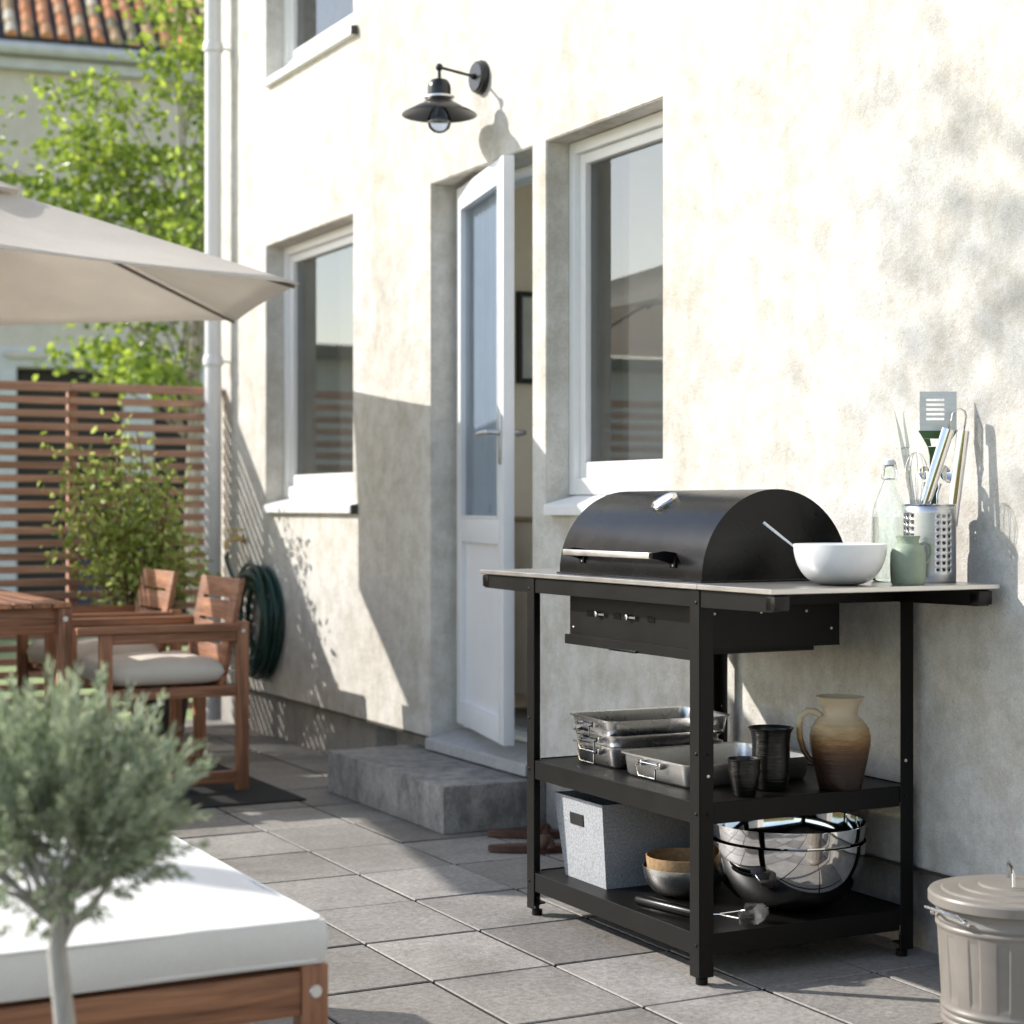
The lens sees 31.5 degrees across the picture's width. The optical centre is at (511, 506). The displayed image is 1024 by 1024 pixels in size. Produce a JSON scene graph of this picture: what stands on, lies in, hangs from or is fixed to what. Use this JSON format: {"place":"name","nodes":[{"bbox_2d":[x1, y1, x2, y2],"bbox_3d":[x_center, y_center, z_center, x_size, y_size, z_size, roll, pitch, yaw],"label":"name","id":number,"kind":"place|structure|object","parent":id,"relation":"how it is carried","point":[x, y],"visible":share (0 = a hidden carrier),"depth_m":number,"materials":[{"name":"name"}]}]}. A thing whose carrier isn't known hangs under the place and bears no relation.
{"place":"outdoors","nodes":[
{"label":"outdoors","id":0,"kind":"place"},
{"bbox_2d":[0,637,192,724],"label":"ground","id":1,"kind":"structure","parent":0,"point":[189,715],"depth_m":11.88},
{"bbox_2d":[0,0,204,613],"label":"garden tree","id":2,"kind":"object","parent":1,"relation":"on","point":[188,217],"visible":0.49,"depth_m":11.74,"materials":[{"name":"green plant"}]},
{"bbox_2d":[203,0,1023,954],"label":"house","id":3,"kind":"structure","parent":1,"relation":"on","point":[825,240],"depth_m":5.95,"materials":[{"name":"beige paint"}]},
{"bbox_2d":[224,529,245,549],"bbox_3d":[-1.337,0.155,8.743,0.101,0.100,0.044,0,0,-27],"label":"garden tap","id":4,"kind":"object","parent":3,"relation":"attached to","point":[236,538],"visible":1,"depth_m":8.74,"materials":[{"name":"gold metal"}]},
{"bbox_2d":[248,566,268,580],"bbox_3d":[-1.181,0.345,8.464,0.079,0.140,0.080,0,0,-27],"label":"hose hanger","id":5,"kind":"object","parent":3,"relation":"attached to","point":[252,569],"visible":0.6,"depth_m":8.43,"materials":[{"name":"metal"}]},
{"bbox_2d":[224,551,284,679],"bbox_3d":[-1.211,0.510,8.492,0.115,0.595,0.580,0,0,-27],"label":"garden hose","id":6,"kind":"object","parent":5,"relation":"hanging from","point":[264,658],"visible":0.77,"depth_m":8.30,"materials":[{"name":"green rubber"}]},
{"bbox_2d":[263,223,357,513],"bbox_3d":[-0.830,-0.593,8.025,0.201,1.244,1.117,0,0,-27],"label":"window","id":7,"kind":"structure","parent":3,"relation":"in","point":[333,492],"depth_m":8.47,"materials":[{"name":"white wood"}]},
{"bbox_2d":[263,0,357,87],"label":"window","id":8,"kind":"structure","parent":3,"relation":"in","point":[297,54],"depth_m":8.28,"materials":[{"name":"white wood"}]},
{"bbox_2d":[304,251,341,474],"bbox_3d":[-0.897,-0.625,8.425,0.065,1.600,0.450,0,0,-27],"label":"curtain","id":9,"kind":"object","parent":3,"relation":"hanging from","point":[322,360],"visible":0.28,"depth_m":8.36,"materials":[{"name":"fabric"}]},
{"bbox_2d":[402,60,489,132],"bbox_3d":[-0.240,-1.452,6.406,0.301,0.275,0.266,0,0,-27],"label":"wall lamp","id":10,"kind":"object","parent":3,"relation":"attached to","point":[439,105],"visible":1,"depth_m":6.42,"materials":[{"name":"black metal"}]},
{"bbox_2d":[457,155,527,745],"bbox_3d":[-0.100,-0.192,6.523,0.161,2.010,0.710,0,0,-15],"label":"door","id":11,"kind":"structure","parent":3,"relation":"in","point":[485,537],"depth_m":6.54,"materials":[{"name":"white paint"}]},
{"bbox_2d":[516,291,532,383],"bbox_3d":[0.182,-0.710,7.680,0.360,0.384,0.025,0,0,-27],"label":"picture frame","id":12,"kind":"object","parent":3,"relation":"attached to","point":[524,336],"visible":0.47,"depth_m":7.61,"materials":[{"name":"wood"}]},
{"bbox_2d":[543,111,662,514],"bbox_3d":[0.356,-0.593,5.733,0.201,1.244,0.779,0,0,-27],"label":"window","id":13,"kind":"structure","parent":3,"relation":"in","point":[590,480],"depth_m":6.03,"materials":[{"name":"white wood"}]},
{"bbox_2d":[599,155,628,461],"bbox_3d":[0.316,-0.625,6.080,0.065,1.600,0.210,0,0,-27],"label":"curtain","id":14,"kind":"object","parent":3,"relation":"hanging from","point":[613,310],"visible":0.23,"depth_m":6.00,"materials":[{"name":"fabric"}]},
{"bbox_2d":[0,0,204,613],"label":"neighbour building","id":15,"kind":"structure","parent":0,"point":[54,39],"depth_m":16.96,"materials":[{"name":"paint"}]},
{"bbox_2d":[514,516,532,695],"bbox_3d":[0.362,0.440,7.570,0.820,0.800,0.335,0,0,-27],"label":"cabinet","id":16,"kind":"object","parent":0,"point":[523,542],"visible":0.15,"depth_m":7.33,"materials":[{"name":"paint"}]},
{"bbox_2d":[115,719,942,1023],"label":"pavement","id":17,"kind":"structure","parent":0,"point":[427,925],"depth_m":4.44,"materials":[{"name":"grey stone"}]},
{"bbox_2d":[0,380,69,716],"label":"fence panel","id":18,"kind":"object","parent":17,"relation":"on","point":[36,386],"visible":0.51,"depth_m":8.61,"materials":[{"name":"brown wood"}]},
{"bbox_2d":[0,653,218,1023],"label":"potted shrub","id":19,"kind":"object","parent":17,"relation":"on","point":[52,775],"visible":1,"depth_m":2.39,"materials":[{"name":"green plant"}]},
{"bbox_2d":[37,400,221,739],"bbox_3d":[-1.775,0.290,8.407,0.657,1.569,0.925,0,0,24],"label":"potted bush","id":20,"kind":"object","parent":17,"relation":"on","point":[136,535],"visible":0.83,"depth_m":8.34,"materials":[{"name":"green plant"}]},
{"bbox_2d":[66,383,222,714],"bbox_3d":[-1.792,0.241,8.885,0.756,1.668,0.090,0,0,-27],"label":"fence panel","id":21,"kind":"object","parent":17,"relation":"on","point":[75,414],"visible":0.25,"depth_m":8.83,"materials":[{"name":"brown wood"}]},
{"bbox_2d":[6,740,306,811],"bbox_3d":[-2.117,1.070,7.177,1.935,0.006,2.205,0,0,-27],"label":"rug","id":22,"kind":"object","parent":17,"relation":"on","point":[224,794],"visible":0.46,"depth_m":6.74,"materials":[{"name":"black fabric"}]},
{"bbox_2d":[0,589,71,709],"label":"dining table","id":23,"kind":"object","parent":22,"relation":"on","point":[23,614],"visible":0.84,"depth_m":6.65,"materials":[{"name":"brown wood"}]},
{"bbox_2d":[16,568,181,756],"bbox_3d":[-1.799,0.669,7.705,0.653,0.795,0.580,0,0,-27],"label":"garden armchair","id":24,"kind":"object","parent":22,"relation":"on","point":[167,582],"visible":0.27,"depth_m":7.72,"materials":[{"name":"brown wood"}]},
{"bbox_2d":[26,637,157,664],"bbox_3d":[-1.757,0.627,7.726,0.528,0.129,0.506,0,0,-27],"label":"seat pad","id":25,"kind":"object","parent":24,"relation":"on","point":[85,647],"visible":0.21,"depth_m":7.57,"materials":[{"name":"beige fabric"}]},
{"bbox_2d":[0,181,299,324],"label":"parasol","id":26,"kind":"object","parent":22,"relation":"on","point":[58,265],"visible":0.96,"depth_m":7.20,"materials":[{"name":"beige fabric"}]},
{"bbox_2d":[72,575,248,789],"bbox_3d":[-1.409,0.669,6.950,0.653,0.795,0.580,0,0,-27],"label":"garden armchair","id":27,"kind":"object","parent":22,"relation":"on","point":[198,632],"visible":0.62,"depth_m":6.84,"materials":[{"name":"brown wood"}]},
{"bbox_2d":[73,650,234,686],"bbox_3d":[-1.367,0.627,6.971,0.528,0.128,0.506,0,0,-27],"label":"seat pad","id":28,"kind":"object","parent":27,"relation":"on","point":[149,668],"visible":0.84,"depth_m":6.78,"materials":[{"name":"beige fabric"}]},
{"bbox_2d":[0,961,327,1023],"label":"garden bench","id":29,"kind":"object","parent":17,"relation":"on","point":[299,994],"visible":0.27,"depth_m":2.89,"materials":[{"name":"brown wood"}]},
{"bbox_2d":[0,814,327,1002],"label":"bench cushion","id":30,"kind":"object","parent":29,"relation":"on","point":[214,917],"visible":0.62,"depth_m":2.90,"materials":[{"name":"white fabric"}]},
{"bbox_2d":[328,744,544,833],"bbox_3d":[-0.291,0.995,6.489,0.381,0.156,1.026,0,0,-27],"label":"front step","id":31,"kind":"object","parent":17,"relation":"on","point":[423,786],"visible":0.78,"depth_m":6.19,"materials":[{"name":"concrete"}]},
{"bbox_2d":[487,821,559,837],"bbox_3d":[0.042,1.048,5.916,0.249,0.052,0.092,0,0,3],"label":"sandal","id":32,"kind":"object","parent":17,"relation":"on","point":[546,828],"visible":0.7,"depth_m":5.89,"materials":[{"name":"brown leather"}]},
{"bbox_2d":[488,834,561,853],"bbox_3d":[0.050,1.048,5.661,0.249,0.052,0.092,0,0,-2],"label":"sandal","id":33,"kind":"object","parent":17,"relation":"on","point":[548,844],"visible":0.71,"depth_m":5.63,"materials":[{"name":"brown leather"}]},
{"bbox_2d":[480,489,999,984],"bbox_3d":[0.503,0.516,4.563,0.630,1.116,1.382,0,0,-27],"label":"barbecue cart","id":34,"kind":"object","parent":17,"relation":"on","point":[704,583],"visible":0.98,"depth_m":4.28,"materials":[{"name":"black metal"}]},
{"bbox_2d":[554,790,689,889],"bbox_3d":[0.326,0.857,4.757,0.357,0.212,0.254,0,0,-27],"label":"storage box","id":35,"kind":"object","parent":34,"relation":"on","point":[606,844],"visible":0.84,"depth_m":4.62,"materials":[{"name":"grey fabric"}]},
{"bbox_2d":[573,738,722,768],"bbox_3d":[0.357,0.639,4.774,0.379,0.056,0.236,0,0,-27],"label":"roasting pan","id":36,"kind":"object","parent":34,"relation":"on","point":[614,758],"visible":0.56,"depth_m":4.65,"materials":[{"name":"metal"}]},
{"bbox_2d":[573,727,722,752],"bbox_3d":[0.357,0.608,4.774,0.379,0.053,0.236,0,0,-27],"label":"roasting pan","id":37,"kind":"object","parent":36,"relation":"on","point":[638,740],"visible":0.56,"depth_m":4.66,"materials":[{"name":"metal"}]},
{"bbox_2d":[570,706,730,736],"bbox_3d":[0.363,0.571,4.787,0.404,0.053,0.250,0,0,-24],"label":"roasting pan","id":38,"kind":"object","parent":37,"relation":"on","point":[642,721],"visible":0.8,"depth_m":4.74,"materials":[{"name":"metal"}]},
{"bbox_2d":[642,861,721,897],"bbox_3d":[0.428,0.926,4.516,0.210,0.074,0.210,0,0,-27],"label":"steel bowl","id":39,"kind":"object","parent":34,"relation":"on","point":[672,884],"visible":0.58,"depth_m":4.44,"materials":[{"name":"silver metal"}]},
{"bbox_2d":[646,847,716,872],"bbox_3d":[0.428,0.911,4.516,0.191,0.094,0.191,0,0,-27],"label":"bamboo bowl","id":40,"kind":"object","parent":39,"relation":"in","point":[675,860],"visible":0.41,"depth_m":4.54,"materials":[{"name":"brown wood"}]},
{"bbox_2d":[634,895,768,925],"bbox_3d":[0.431,0.938,4.250,0.356,0.043,0.122,0,0,32],"label":"grill brush","id":41,"kind":"object","parent":34,"relation":"on","point":[756,913],"visible":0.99,"depth_m":4.24,"materials":[{"name":"silver metal"}]},
{"bbox_2d":[621,741,811,788],"bbox_3d":[0.505,0.638,4.497,0.419,0.059,0.318,0,0,-28],"label":"oven tray","id":42,"kind":"object","parent":34,"relation":"on","point":[670,765],"visible":0.54,"depth_m":4.46,"materials":[{"name":"metal"}]},
{"bbox_2d":[727,756,760,796],"bbox_3d":[0.536,0.624,4.198,0.077,0.087,0.077,0,0,-27],"label":"stoneware cup","id":43,"kind":"object","parent":34,"relation":"on","point":[744,773],"visible":1,"depth_m":4.17,"materials":[{"name":"black ceramic"}]},
{"bbox_2d":[748,724,793,791],"bbox_3d":[0.611,0.594,4.288,0.108,0.148,0.108,0,0,-27],"label":"vase","id":44,"kind":"object","parent":34,"relation":"on","point":[771,746],"visible":0.93,"depth_m":4.25,"materials":[{"name":"black ceramic"}]},
{"bbox_2d":[714,836,867,910],"bbox_3d":[0.667,0.880,4.396,0.382,0.164,0.382,0,0,-27],"label":"mixing bowl","id":45,"kind":"object","parent":34,"relation":"on","point":[787,881],"visible":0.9,"depth_m":4.25,"materials":[{"name":"metal"}]},
{"bbox_2d":[714,812,867,851],"bbox_3d":[0.667,0.839,4.396,0.380,0.164,0.380,0,0,-27],"label":"mixing bowl","id":46,"kind":"object","parent":45,"relation":"in","point":[826,831],"visible":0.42,"depth_m":4.30,"materials":[{"name":"metal"}]},
{"bbox_2d":[796,694,870,791],"bbox_3d":[0.774,0.558,4.304,0.152,0.219,0.144,0,0,-41],"label":"ceramic pitcher","id":47,"kind":"object","parent":34,"relation":"on","point":[840,739],"visible":1,"depth_m":4.26,"materials":[{"name":"beige ceramic"}]},
{"bbox_2d":[793,543,886,584],"bbox_3d":[0.728,0.127,4.034,0.206,0.091,0.206,0,0,-27],"label":"serving bowl","id":48,"kind":"object","parent":34,"relation":"on","point":[840,563],"visible":1,"depth_m":3.96,"materials":[{"name":"white ceramic"}]},
{"bbox_2d":[763,521,792,546],"bbox_3d":[0.643,0.096,4.041,0.169,0.128,0.034,0,0,6],"label":"spoon","id":49,"kind":"object","parent":48,"relation":"in","point":[775,532],"visible":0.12,"depth_m":4.05,"materials":[{"name":"metal"}]},
{"bbox_2d":[871,458,903,581],"bbox_3d":[0.878,0.030,4.228,0.081,0.286,0.081,0,0,-27],"label":"glass bottle","id":50,"kind":"object","parent":34,"relation":"on","point":[887,522],"visible":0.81,"depth_m":4.20,"materials":[{"name":"glass"}]},
{"bbox_2d":[890,535,932,584],"bbox_3d":[0.882,0.118,4.042,0.081,0.109,0.079,0,0,44],"label":"green jug","id":51,"kind":"object","parent":34,"relation":"on","point":[908,561],"visible":1,"depth_m":4.01,"materials":[{"name":"ceramic"}]},
{"bbox_2d":[903,504,956,582],"bbox_3d":[0.962,0.083,4.181,0.122,0.180,0.122,0,0,-27],"label":"utensil holder","id":52,"kind":"object","parent":34,"relation":"on","point":[924,526],"visible":0.7,"depth_m":4.13,"materials":[{"name":"metal"}]},
{"bbox_2d":[894,411,914,523],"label":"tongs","id":53,"kind":"object","parent":52,"relation":"in","point":[905,453],"visible":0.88,"depth_m":4.20,"materials":[{"name":"metal"}]},
{"bbox_2d":[905,452,927,503],"bbox_3d":[0.926,0.010,4.156,0.051,0.270,0.051,0,0,-27],"label":"whisk","id":54,"kind":"object","parent":52,"relation":"in","point":[917,501],"visible":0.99,"depth_m":4.16,"materials":[{"name":"metal"}]},
{"bbox_2d":[919,466,928,485],"bbox_3d":[0.954,0.025,4.199,0.022,0.239,0.021,0,0,-27],"label":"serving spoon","id":55,"kind":"object","parent":52,"relation":"in","point":[924,472],"visible":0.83,"depth_m":4.20,"materials":[{"name":"metal"}]},
{"bbox_2d":[918,392,956,503],"bbox_3d":[0.987,-0.059,4.211,0.091,0.417,0.011,0,0,0],"label":"spatula","id":56,"kind":"object","parent":52,"relation":"in","point":[929,430],"visible":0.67,"depth_m":4.21,"materials":[{"name":"metal"}]},
{"bbox_2d":[936,465,951,564],"bbox_3d":[0.998,0.024,4.193,0.038,0.241,0.023,0,0,-27],"label":"ladle","id":57,"kind":"object","parent":52,"relation":"in","point":[946,475],"visible":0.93,"depth_m":4.19,"materials":[{"name":"metal"}]},
{"bbox_2d":[921,408,969,525],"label":"tongs","id":58,"kind":"object","parent":52,"relation":"in","point":[941,452],"visible":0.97,"depth_m":4.17,"materials":[{"name":"metal"}]},
{"bbox_2d":[924,860,1023,1023],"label":"lidded bin","id":59,"kind":"object","parent":17,"relation":"on","point":[979,920],"visible":1,"depth_m":3.60,"materials":[{"name":"beige metal"}]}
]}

